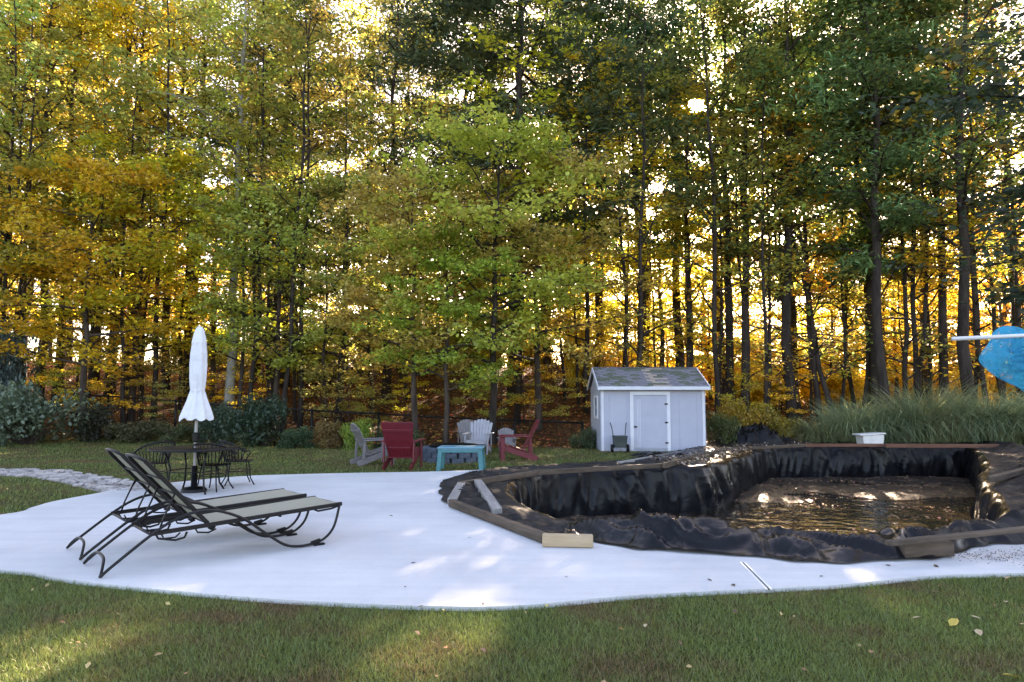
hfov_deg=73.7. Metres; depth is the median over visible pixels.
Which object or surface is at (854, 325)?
sapling
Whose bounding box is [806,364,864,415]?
undergrowth bush
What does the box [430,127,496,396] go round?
slender tree
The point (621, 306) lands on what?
maple tree
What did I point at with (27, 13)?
slender tree
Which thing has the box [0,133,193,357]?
maple tree
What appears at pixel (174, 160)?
maple tree
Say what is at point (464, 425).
adirondack chair
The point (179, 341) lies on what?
slender tree
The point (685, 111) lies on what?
slim tree
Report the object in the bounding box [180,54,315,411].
slender tree
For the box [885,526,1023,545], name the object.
timber
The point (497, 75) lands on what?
forest tree
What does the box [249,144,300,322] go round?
slender tree
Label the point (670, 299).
maple tree
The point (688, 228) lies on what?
maple tree
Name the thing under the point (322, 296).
maple tree
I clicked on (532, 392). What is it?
sapling
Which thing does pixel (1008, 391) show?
undergrowth bush
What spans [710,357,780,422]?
sapling
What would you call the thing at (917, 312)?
maple tree
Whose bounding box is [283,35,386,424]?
slender tree
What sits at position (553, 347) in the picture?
sapling
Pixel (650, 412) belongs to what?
door
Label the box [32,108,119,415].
slender tree
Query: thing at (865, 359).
maple tree
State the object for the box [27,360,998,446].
leaf litter
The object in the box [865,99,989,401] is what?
slim tree
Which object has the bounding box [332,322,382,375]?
undergrowth bush
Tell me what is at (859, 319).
sapling
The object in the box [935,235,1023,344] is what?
maple tree
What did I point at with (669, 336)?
slender tree
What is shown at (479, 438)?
adirondack chair
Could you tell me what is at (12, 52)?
forest tree
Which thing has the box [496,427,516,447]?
adirondack chair
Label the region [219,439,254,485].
iron chair
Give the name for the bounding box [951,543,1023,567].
leaf litter
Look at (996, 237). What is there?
slender tree
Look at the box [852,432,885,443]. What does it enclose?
plastic box
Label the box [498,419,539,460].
adirondack chair
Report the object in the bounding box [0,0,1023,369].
sky
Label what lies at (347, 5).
forest tree
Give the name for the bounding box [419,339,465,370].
undergrowth bush
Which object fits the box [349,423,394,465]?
adirondack chair
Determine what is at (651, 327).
maple tree
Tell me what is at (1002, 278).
slender tree
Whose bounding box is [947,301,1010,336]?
maple tree
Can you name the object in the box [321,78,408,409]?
slender tree
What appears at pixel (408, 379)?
sapling
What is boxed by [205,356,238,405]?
sapling
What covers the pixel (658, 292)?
slender tree
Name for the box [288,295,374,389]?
sapling
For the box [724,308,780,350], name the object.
maple tree
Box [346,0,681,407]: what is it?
pine tree
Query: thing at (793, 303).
pine tree
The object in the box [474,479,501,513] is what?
timber
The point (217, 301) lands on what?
maple tree
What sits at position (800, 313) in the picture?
maple tree
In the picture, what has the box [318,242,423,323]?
maple tree
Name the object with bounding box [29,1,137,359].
forest tree
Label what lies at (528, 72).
pine tree
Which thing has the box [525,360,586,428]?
sapling
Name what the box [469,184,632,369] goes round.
maple tree
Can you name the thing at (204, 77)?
forest tree
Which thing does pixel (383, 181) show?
maple tree
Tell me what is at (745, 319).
forest tree
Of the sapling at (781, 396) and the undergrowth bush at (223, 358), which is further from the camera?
the undergrowth bush at (223, 358)
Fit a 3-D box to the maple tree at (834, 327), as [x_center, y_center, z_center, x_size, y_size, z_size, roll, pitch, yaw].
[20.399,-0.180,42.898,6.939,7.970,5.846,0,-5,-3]
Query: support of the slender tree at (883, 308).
on the ground at (464, 412)
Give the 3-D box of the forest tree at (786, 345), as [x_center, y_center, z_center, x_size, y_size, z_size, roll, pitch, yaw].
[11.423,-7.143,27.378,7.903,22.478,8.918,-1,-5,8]
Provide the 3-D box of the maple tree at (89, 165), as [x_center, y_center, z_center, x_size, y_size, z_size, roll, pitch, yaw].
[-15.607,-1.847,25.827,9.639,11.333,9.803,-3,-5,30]
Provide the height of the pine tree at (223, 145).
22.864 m
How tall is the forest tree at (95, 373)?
24.642 m
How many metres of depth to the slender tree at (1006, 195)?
28.77 m
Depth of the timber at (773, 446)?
20.60 m
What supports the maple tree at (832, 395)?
on the ground at (464, 412)
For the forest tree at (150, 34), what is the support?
on the ground at (464, 412)
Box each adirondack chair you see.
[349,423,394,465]
[380,421,425,470]
[456,419,476,442]
[462,419,493,454]
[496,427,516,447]
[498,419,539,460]
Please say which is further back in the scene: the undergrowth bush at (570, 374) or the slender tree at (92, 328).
the undergrowth bush at (570, 374)
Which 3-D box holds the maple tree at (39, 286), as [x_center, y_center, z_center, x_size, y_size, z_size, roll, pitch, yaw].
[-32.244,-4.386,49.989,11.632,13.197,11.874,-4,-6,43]
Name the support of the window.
in the garden shed
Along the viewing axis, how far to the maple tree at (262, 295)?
42.20 m
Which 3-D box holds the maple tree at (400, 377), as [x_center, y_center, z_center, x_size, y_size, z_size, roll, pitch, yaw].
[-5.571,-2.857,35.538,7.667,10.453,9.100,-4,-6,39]
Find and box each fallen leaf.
[948,618,958,625]
[974,629,982,635]
[1004,673,1021,677]
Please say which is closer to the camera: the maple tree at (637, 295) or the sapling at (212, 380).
the sapling at (212, 380)
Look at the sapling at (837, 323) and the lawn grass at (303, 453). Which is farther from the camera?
the sapling at (837, 323)
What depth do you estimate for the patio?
6.57 m
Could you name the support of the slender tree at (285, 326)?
on the ground at (464, 412)
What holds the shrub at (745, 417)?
on the ground at (464, 412)
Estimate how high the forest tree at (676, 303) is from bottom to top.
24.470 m
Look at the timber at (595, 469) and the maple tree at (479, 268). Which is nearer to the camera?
the timber at (595, 469)
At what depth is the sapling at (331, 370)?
25.55 m
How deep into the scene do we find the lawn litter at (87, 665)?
4.49 m
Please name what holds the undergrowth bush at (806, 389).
on the ground at (464, 412)
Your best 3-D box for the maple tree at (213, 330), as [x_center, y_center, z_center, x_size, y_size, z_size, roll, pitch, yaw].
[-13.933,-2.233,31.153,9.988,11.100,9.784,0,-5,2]
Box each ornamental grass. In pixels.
[777,413,863,443]
[797,396,910,441]
[809,390,927,441]
[817,393,954,443]
[851,380,1005,443]
[861,370,1005,439]
[887,389,1022,443]
[912,383,1023,443]
[941,389,1023,437]
[953,396,1023,444]
[975,386,1023,442]
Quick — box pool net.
[951,326,1023,391]
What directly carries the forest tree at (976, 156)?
on the ground at (464, 412)
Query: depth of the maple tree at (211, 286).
44.76 m
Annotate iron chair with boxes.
[131,441,175,485]
[192,443,236,491]
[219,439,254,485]
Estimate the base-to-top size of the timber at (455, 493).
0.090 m
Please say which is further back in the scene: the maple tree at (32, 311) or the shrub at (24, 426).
the maple tree at (32, 311)
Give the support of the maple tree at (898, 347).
on the ground at (464, 412)
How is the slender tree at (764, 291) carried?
on the ground at (464, 412)
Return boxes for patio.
[0,470,1023,610]
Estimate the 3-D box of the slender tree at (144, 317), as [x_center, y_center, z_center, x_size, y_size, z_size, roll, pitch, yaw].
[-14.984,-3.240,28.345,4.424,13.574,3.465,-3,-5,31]
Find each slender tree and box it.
[0,0,91,343]
[0,0,95,340]
[0,21,91,382]
[0,98,19,329]
[0,167,44,332]
[19,58,172,410]
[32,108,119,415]
[63,0,253,421]
[70,20,192,426]
[88,111,198,420]
[111,111,185,397]
[145,101,225,412]
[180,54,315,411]
[190,0,326,405]
[201,84,306,380]
[202,141,232,366]
[211,78,315,402]
[217,0,377,432]
[222,0,386,429]
[248,95,341,421]
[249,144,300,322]
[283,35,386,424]
[284,136,365,429]
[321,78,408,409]
[338,124,388,375]
[383,154,439,399]
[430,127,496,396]
[520,109,597,400]
[540,92,615,403]
[577,0,726,366]
[592,86,652,366]
[610,169,684,366]
[628,11,753,366]
[634,0,792,413]
[651,138,710,355]
[668,43,759,393]
[679,147,759,377]
[682,66,803,377]
[700,21,832,417]
[706,0,872,424]
[722,59,827,412]
[730,38,843,376]
[793,159,861,392]
[794,12,948,365]
[796,104,898,411]
[825,0,1023,400]
[838,168,922,371]
[864,231,935,402]
[903,0,1023,397]
[909,206,981,390]
[946,102,1023,355]
[947,13,1023,394]
[969,40,1023,321]
[981,181,1016,321]
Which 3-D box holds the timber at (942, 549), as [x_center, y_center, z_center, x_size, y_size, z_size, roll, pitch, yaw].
[4.053,2.035,6.677,0.549,0.140,0.100,1,-5,-10]
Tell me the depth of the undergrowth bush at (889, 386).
42.53 m
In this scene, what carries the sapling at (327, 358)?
on the ground at (464, 412)
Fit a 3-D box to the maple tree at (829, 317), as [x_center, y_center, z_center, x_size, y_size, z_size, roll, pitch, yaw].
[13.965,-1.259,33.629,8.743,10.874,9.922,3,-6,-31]
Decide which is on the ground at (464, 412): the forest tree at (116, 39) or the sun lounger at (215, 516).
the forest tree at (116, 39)
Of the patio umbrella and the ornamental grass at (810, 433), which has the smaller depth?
the patio umbrella
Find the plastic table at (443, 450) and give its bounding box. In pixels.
[436,445,485,470]
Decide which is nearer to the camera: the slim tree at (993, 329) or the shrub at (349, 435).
the shrub at (349, 435)
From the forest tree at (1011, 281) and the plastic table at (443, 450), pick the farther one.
the forest tree at (1011, 281)
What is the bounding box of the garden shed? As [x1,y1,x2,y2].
[587,367,709,450]
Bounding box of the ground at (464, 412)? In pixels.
[0,360,1023,681]
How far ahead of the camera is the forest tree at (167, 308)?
32.81 m
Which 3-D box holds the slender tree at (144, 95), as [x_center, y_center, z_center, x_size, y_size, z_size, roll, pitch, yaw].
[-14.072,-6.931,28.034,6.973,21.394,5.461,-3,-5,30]
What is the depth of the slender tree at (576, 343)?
29.74 m
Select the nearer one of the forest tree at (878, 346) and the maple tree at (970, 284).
the forest tree at (878, 346)
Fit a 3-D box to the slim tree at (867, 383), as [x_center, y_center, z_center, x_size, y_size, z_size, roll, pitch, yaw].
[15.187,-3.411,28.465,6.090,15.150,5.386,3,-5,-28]
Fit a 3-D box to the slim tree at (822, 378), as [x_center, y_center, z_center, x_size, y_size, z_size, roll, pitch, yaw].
[11.253,-4.152,27.667,7.147,16.672,5.609,-1,-5,11]
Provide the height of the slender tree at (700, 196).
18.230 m
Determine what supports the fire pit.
on the ground at (464, 412)
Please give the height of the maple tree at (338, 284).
10.840 m
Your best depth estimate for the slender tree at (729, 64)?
28.62 m
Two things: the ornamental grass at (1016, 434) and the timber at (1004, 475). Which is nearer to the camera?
the timber at (1004, 475)
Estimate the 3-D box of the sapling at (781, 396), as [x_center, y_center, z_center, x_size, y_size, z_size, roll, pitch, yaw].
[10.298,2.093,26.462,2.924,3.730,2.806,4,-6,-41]
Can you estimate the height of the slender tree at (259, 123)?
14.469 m
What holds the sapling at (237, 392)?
on the ground at (464, 412)
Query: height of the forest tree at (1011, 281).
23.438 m
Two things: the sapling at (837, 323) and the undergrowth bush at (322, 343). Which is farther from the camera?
the undergrowth bush at (322, 343)
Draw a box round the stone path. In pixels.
[0,468,143,491]
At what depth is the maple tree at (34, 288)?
50.76 m
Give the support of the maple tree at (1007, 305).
on the ground at (464, 412)
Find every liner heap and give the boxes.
[631,451,671,457]
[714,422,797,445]
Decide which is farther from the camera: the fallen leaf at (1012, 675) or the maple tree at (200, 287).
the maple tree at (200, 287)
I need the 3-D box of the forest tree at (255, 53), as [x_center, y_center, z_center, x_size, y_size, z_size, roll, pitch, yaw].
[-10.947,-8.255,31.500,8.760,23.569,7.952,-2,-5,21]
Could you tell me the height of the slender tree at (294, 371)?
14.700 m
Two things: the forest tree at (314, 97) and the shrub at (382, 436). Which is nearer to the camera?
the shrub at (382, 436)
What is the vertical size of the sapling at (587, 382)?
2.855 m
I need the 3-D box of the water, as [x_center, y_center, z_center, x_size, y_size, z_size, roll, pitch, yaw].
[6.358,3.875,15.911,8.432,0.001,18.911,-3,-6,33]
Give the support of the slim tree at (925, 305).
on the ground at (464, 412)
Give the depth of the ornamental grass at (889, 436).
22.84 m
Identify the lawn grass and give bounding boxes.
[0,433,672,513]
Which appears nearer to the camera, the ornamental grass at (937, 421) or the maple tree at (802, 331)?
the ornamental grass at (937, 421)
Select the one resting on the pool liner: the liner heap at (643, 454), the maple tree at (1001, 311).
the liner heap at (643, 454)
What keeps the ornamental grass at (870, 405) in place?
on the ground at (464, 412)
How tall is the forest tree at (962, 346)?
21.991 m
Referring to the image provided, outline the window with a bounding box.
[594,395,597,418]
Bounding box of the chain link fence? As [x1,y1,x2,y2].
[72,392,583,443]
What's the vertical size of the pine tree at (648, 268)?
23.117 m
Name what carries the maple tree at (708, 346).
on the ground at (464, 412)
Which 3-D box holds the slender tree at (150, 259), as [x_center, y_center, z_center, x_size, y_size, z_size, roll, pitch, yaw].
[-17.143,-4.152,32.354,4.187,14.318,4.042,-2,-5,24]
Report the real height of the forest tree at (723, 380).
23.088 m
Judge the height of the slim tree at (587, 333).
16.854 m
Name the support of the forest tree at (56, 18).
on the ground at (464, 412)
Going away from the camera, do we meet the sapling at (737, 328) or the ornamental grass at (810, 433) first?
the ornamental grass at (810, 433)
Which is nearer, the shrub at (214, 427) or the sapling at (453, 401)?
the shrub at (214, 427)
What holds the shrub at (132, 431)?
on the ground at (464, 412)
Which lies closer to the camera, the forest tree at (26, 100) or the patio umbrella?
the patio umbrella
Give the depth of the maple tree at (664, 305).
41.77 m
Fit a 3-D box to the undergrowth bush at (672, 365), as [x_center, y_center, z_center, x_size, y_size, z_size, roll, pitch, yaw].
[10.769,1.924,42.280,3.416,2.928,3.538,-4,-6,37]
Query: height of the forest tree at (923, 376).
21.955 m
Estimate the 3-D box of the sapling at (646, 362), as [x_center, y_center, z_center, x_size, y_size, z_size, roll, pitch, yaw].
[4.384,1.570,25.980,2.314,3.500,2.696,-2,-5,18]
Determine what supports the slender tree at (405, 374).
on the ground at (464, 412)
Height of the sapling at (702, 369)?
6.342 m
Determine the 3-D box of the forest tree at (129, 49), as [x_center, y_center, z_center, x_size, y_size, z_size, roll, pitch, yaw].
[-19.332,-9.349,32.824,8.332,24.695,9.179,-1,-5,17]
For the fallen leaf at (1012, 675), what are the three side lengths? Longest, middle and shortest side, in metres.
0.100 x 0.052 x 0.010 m
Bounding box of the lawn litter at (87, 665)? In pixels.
[7,447,995,681]
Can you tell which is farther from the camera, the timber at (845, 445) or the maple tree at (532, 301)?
the maple tree at (532, 301)
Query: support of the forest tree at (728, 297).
on the ground at (464, 412)
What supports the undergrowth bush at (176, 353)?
on the ground at (464, 412)
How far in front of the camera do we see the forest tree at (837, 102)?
31.11 m
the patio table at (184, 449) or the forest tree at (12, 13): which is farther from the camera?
the forest tree at (12, 13)
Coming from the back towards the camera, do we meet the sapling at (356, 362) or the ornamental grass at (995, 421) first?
the sapling at (356, 362)
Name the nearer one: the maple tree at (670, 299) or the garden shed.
the garden shed
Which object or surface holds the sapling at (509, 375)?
on the ground at (464, 412)
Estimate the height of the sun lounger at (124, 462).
1.044 m
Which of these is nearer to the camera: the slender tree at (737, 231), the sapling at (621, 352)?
the slender tree at (737, 231)
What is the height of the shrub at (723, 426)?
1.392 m
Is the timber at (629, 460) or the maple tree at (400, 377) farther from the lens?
the maple tree at (400, 377)
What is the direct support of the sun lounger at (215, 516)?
on the patio
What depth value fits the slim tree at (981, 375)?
26.96 m
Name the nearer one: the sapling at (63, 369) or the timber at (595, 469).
the timber at (595, 469)
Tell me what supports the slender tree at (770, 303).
on the ground at (464, 412)
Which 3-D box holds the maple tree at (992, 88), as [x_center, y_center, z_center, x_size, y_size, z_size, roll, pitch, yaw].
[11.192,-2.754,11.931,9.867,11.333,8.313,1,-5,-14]
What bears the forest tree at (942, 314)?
on the ground at (464, 412)
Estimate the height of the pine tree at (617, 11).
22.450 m
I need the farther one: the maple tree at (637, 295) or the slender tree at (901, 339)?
the maple tree at (637, 295)
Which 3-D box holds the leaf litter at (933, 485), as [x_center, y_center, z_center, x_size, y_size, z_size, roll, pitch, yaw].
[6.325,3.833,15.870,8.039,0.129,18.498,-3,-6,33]
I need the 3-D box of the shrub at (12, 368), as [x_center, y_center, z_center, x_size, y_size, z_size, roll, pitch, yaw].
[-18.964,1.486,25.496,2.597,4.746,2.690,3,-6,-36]
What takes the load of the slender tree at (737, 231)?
on the ground at (464, 412)
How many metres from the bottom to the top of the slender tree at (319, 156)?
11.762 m
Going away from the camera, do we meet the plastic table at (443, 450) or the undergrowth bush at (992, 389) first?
the plastic table at (443, 450)
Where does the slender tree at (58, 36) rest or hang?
on the ground at (464, 412)
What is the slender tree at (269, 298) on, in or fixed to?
on the ground at (464, 412)
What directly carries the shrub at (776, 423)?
on the ground at (464, 412)
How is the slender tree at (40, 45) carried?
on the ground at (464, 412)
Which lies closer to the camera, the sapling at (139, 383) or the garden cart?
the garden cart
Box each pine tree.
[184,0,389,387]
[328,8,470,370]
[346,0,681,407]
[381,0,557,363]
[478,0,650,360]
[530,0,736,366]
[552,8,714,366]
[684,1,863,377]
[728,0,1023,409]
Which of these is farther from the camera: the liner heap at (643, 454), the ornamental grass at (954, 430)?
the ornamental grass at (954, 430)
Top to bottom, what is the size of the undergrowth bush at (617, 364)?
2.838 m
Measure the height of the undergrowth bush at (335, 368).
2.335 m
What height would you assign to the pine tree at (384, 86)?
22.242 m
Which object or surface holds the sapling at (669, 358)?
on the ground at (464, 412)
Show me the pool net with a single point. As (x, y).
(1005, 342)
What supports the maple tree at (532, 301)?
on the ground at (464, 412)
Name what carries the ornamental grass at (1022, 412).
on the ground at (464, 412)
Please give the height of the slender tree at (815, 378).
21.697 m
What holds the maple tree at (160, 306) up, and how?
on the ground at (464, 412)
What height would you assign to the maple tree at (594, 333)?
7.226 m
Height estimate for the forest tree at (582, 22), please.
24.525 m
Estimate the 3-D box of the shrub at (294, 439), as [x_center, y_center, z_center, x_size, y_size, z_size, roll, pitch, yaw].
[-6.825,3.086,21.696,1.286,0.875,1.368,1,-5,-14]
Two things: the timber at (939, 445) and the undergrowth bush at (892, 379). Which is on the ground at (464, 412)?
the undergrowth bush at (892, 379)
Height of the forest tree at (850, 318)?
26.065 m
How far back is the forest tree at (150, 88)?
37.13 m
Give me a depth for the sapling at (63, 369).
29.12 m
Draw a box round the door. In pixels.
[633,396,668,448]
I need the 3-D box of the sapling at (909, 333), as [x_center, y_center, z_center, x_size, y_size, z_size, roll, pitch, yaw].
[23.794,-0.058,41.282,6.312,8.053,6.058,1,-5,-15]
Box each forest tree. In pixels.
[0,0,102,321]
[0,0,113,242]
[0,0,122,204]
[0,0,134,384]
[0,0,157,397]
[0,0,170,409]
[0,1,28,155]
[16,0,214,398]
[24,5,176,379]
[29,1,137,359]
[47,0,217,282]
[47,0,227,399]
[100,0,262,395]
[105,0,276,329]
[117,0,272,399]
[131,0,327,424]
[170,0,377,402]
[198,1,335,375]
[252,7,356,308]
[297,0,422,311]
[309,0,469,400]
[397,0,543,379]
[495,1,602,363]
[507,0,675,366]
[595,0,757,366]
[640,0,765,403]
[643,0,828,404]
[644,0,831,409]
[695,0,911,437]
[758,0,952,244]
[767,0,952,409]
[768,0,990,408]
[792,2,910,373]
[828,0,1023,404]
[830,0,1023,407]
[880,3,1002,400]
[920,17,1023,354]
[925,0,1023,407]
[989,83,1022,228]
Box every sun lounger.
[66,448,306,559]
[83,453,341,577]
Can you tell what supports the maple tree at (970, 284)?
on the ground at (464, 412)
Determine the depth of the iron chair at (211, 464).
11.40 m
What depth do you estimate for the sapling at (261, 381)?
32.25 m
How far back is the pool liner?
14.78 m
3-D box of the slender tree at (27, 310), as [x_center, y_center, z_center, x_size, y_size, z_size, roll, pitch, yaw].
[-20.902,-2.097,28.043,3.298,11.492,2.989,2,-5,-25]
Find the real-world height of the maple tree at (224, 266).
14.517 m
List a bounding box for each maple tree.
[0,129,294,421]
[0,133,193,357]
[0,147,233,426]
[0,222,74,344]
[5,187,82,332]
[8,227,120,322]
[10,223,91,361]
[52,218,212,379]
[90,169,318,406]
[151,219,264,361]
[152,220,227,361]
[161,184,318,338]
[176,176,387,428]
[180,240,334,329]
[218,161,445,421]
[245,208,367,324]
[290,158,553,437]
[298,203,432,324]
[317,193,487,379]
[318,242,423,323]
[341,86,637,443]
[350,219,543,442]
[370,211,508,325]
[379,140,690,430]
[408,217,551,323]
[462,214,611,314]
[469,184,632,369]
[528,210,651,319]
[529,245,635,342]
[556,267,632,343]
[570,184,753,366]
[576,235,709,344]
[583,270,665,366]
[584,248,701,351]
[620,214,803,354]
[632,296,684,365]
[651,268,754,399]
[662,229,797,352]
[682,211,919,392]
[724,267,861,362]
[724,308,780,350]
[735,284,865,420]
[736,264,858,351]
[797,242,930,357]
[797,284,890,364]
[826,240,988,399]
[834,259,998,395]
[835,243,983,361]
[836,319,910,386]
[844,0,1023,327]
[881,265,982,356]
[888,237,1018,361]
[891,198,1023,389]
[929,221,1023,393]
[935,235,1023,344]
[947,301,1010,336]
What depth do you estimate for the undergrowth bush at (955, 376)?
33.13 m
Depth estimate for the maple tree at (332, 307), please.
42.10 m
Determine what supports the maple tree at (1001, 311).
on the ground at (464, 412)
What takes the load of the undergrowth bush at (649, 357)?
on the ground at (464, 412)
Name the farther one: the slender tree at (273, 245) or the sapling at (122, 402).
the slender tree at (273, 245)
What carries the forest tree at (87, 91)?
on the ground at (464, 412)
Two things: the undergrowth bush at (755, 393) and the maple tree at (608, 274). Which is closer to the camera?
the undergrowth bush at (755, 393)
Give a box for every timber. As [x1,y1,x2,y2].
[447,482,464,503]
[448,499,546,542]
[458,470,537,483]
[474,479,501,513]
[537,463,661,474]
[542,533,592,547]
[617,451,680,463]
[662,448,721,467]
[720,444,805,450]
[806,444,884,446]
[885,444,998,447]
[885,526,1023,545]
[898,540,954,558]
[987,467,1023,481]
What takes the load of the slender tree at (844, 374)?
on the ground at (464, 412)
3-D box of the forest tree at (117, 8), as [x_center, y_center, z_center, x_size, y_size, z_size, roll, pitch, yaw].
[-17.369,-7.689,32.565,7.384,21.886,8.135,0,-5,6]
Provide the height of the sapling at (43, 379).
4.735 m
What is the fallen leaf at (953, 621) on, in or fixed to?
on the ground at (464, 412)
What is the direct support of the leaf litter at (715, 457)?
on the pool liner
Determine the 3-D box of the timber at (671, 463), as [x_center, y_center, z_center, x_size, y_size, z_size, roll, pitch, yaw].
[4.593,2.908,17.086,0.090,0.120,4.919,-3,-5,31]
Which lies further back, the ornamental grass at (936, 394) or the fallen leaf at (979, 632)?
the ornamental grass at (936, 394)
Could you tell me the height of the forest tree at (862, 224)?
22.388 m
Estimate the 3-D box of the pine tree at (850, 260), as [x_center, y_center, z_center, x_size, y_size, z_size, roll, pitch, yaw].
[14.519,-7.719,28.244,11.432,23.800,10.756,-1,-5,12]
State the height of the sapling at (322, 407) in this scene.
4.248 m
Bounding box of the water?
[625,480,974,533]
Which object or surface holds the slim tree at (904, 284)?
on the ground at (464, 412)
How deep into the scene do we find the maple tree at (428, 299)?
50.52 m
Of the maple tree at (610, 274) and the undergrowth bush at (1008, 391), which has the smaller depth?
the undergrowth bush at (1008, 391)
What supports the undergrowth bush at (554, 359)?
on the ground at (464, 412)
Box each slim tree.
[446,0,596,424]
[527,25,668,412]
[559,63,691,366]
[622,75,751,367]
[698,41,874,415]
[702,110,840,429]
[731,71,865,421]
[799,105,895,408]
[806,84,934,408]
[815,36,969,397]
[843,58,996,396]
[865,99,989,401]
[904,68,1023,404]
[909,34,1023,405]
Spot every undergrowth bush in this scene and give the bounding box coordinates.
[152,336,209,366]
[207,329,251,368]
[292,347,359,383]
[314,322,337,348]
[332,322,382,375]
[377,328,396,368]
[406,341,428,367]
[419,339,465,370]
[522,339,563,365]
[559,318,618,386]
[604,343,635,366]
[614,343,666,366]
[664,351,707,390]
[702,352,762,404]
[712,340,780,401]
[739,358,804,410]
[798,348,821,404]
[799,347,858,407]
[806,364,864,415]
[858,375,893,397]
[859,355,912,396]
[899,369,958,398]
[933,350,996,404]
[978,368,1008,403]
[978,370,1016,403]
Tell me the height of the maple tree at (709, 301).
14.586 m
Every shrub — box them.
[0,318,43,424]
[0,379,98,446]
[66,400,121,441]
[102,418,171,443]
[155,420,194,443]
[192,400,235,443]
[218,393,291,446]
[276,425,316,448]
[310,418,350,448]
[339,417,374,449]
[372,424,426,447]
[567,426,596,448]
[706,410,740,443]
[714,397,771,431]
[744,403,805,438]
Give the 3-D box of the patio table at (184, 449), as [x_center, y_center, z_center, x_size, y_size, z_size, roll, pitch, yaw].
[-5.295,2.150,11.386,1.430,0.734,1.430,0,-5,0]
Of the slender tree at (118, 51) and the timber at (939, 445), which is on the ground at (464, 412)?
the slender tree at (118, 51)
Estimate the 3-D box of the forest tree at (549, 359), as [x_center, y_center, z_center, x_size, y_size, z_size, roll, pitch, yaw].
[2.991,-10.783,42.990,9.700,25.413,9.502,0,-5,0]
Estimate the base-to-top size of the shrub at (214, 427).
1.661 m
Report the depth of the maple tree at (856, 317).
48.64 m
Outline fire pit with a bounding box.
[422,443,477,463]
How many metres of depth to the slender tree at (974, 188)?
27.17 m
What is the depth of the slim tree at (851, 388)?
29.83 m
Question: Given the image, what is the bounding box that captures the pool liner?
[438,437,1023,562]
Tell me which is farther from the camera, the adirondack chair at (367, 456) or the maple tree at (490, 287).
the maple tree at (490, 287)
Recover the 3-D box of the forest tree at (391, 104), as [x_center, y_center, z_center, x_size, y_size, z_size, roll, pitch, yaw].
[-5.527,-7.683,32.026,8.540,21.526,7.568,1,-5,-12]
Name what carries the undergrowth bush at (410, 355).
on the ground at (464, 412)
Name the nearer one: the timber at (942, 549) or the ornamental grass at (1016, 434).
the timber at (942, 549)
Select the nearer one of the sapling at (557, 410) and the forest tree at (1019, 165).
the sapling at (557, 410)
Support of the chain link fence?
on the ground at (464, 412)
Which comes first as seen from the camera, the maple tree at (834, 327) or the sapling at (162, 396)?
the sapling at (162, 396)
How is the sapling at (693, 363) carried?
on the ground at (464, 412)
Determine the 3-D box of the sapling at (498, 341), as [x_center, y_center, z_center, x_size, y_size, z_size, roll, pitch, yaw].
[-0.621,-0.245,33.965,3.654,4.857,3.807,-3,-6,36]
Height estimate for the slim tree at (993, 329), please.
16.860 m
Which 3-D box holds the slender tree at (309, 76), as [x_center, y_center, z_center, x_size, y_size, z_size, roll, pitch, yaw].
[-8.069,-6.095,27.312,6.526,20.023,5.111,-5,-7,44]
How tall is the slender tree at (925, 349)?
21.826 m
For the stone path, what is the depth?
13.23 m
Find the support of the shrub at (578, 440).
on the ground at (464, 412)
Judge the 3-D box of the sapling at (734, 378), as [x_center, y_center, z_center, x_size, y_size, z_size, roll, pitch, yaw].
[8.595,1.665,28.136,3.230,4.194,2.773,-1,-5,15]
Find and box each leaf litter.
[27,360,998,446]
[563,476,974,532]
[649,440,808,464]
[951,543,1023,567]
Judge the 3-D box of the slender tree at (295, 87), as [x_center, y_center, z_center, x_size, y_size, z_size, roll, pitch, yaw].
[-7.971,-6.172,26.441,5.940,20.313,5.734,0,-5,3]
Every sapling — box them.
[3,321,68,400]
[26,330,102,424]
[35,335,120,418]
[63,327,158,417]
[98,330,184,421]
[135,359,189,418]
[158,324,224,398]
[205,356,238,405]
[221,302,296,398]
[221,372,269,409]
[244,267,332,388]
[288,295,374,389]
[288,332,371,422]
[304,331,389,430]
[344,358,404,437]
[380,361,429,411]
[429,362,466,413]
[448,356,487,410]
[466,296,530,377]
[473,350,533,428]
[478,337,567,423]
[505,272,563,365]
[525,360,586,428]
[551,254,637,342]
[580,353,613,406]
[599,337,655,366]
[605,290,656,366]
[621,293,700,366]
[661,349,717,394]
[665,288,741,379]
[684,293,779,400]
[684,331,761,408]
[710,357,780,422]
[743,347,816,421]
[797,296,850,381]
[817,310,889,375]
[841,290,919,376]
[862,290,956,378]
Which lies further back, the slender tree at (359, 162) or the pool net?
the slender tree at (359, 162)
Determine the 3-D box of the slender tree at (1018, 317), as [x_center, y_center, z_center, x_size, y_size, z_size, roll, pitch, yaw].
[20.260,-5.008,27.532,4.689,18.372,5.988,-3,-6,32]
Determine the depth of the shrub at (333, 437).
21.56 m
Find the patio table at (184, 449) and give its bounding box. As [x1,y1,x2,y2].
[147,445,240,494]
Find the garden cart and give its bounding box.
[610,423,629,451]
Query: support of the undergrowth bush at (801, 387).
on the ground at (464, 412)
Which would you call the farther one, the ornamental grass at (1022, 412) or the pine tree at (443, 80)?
the pine tree at (443, 80)
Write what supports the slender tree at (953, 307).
on the ground at (464, 412)
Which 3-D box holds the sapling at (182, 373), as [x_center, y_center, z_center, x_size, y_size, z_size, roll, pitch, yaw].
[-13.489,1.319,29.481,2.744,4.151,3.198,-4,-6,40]
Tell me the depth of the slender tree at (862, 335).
27.68 m
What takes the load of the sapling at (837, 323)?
on the ground at (464, 412)
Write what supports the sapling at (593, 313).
on the ground at (464, 412)
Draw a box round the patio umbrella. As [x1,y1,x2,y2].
[179,326,213,492]
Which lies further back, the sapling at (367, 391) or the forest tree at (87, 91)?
the forest tree at (87, 91)
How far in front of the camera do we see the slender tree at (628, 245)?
34.60 m

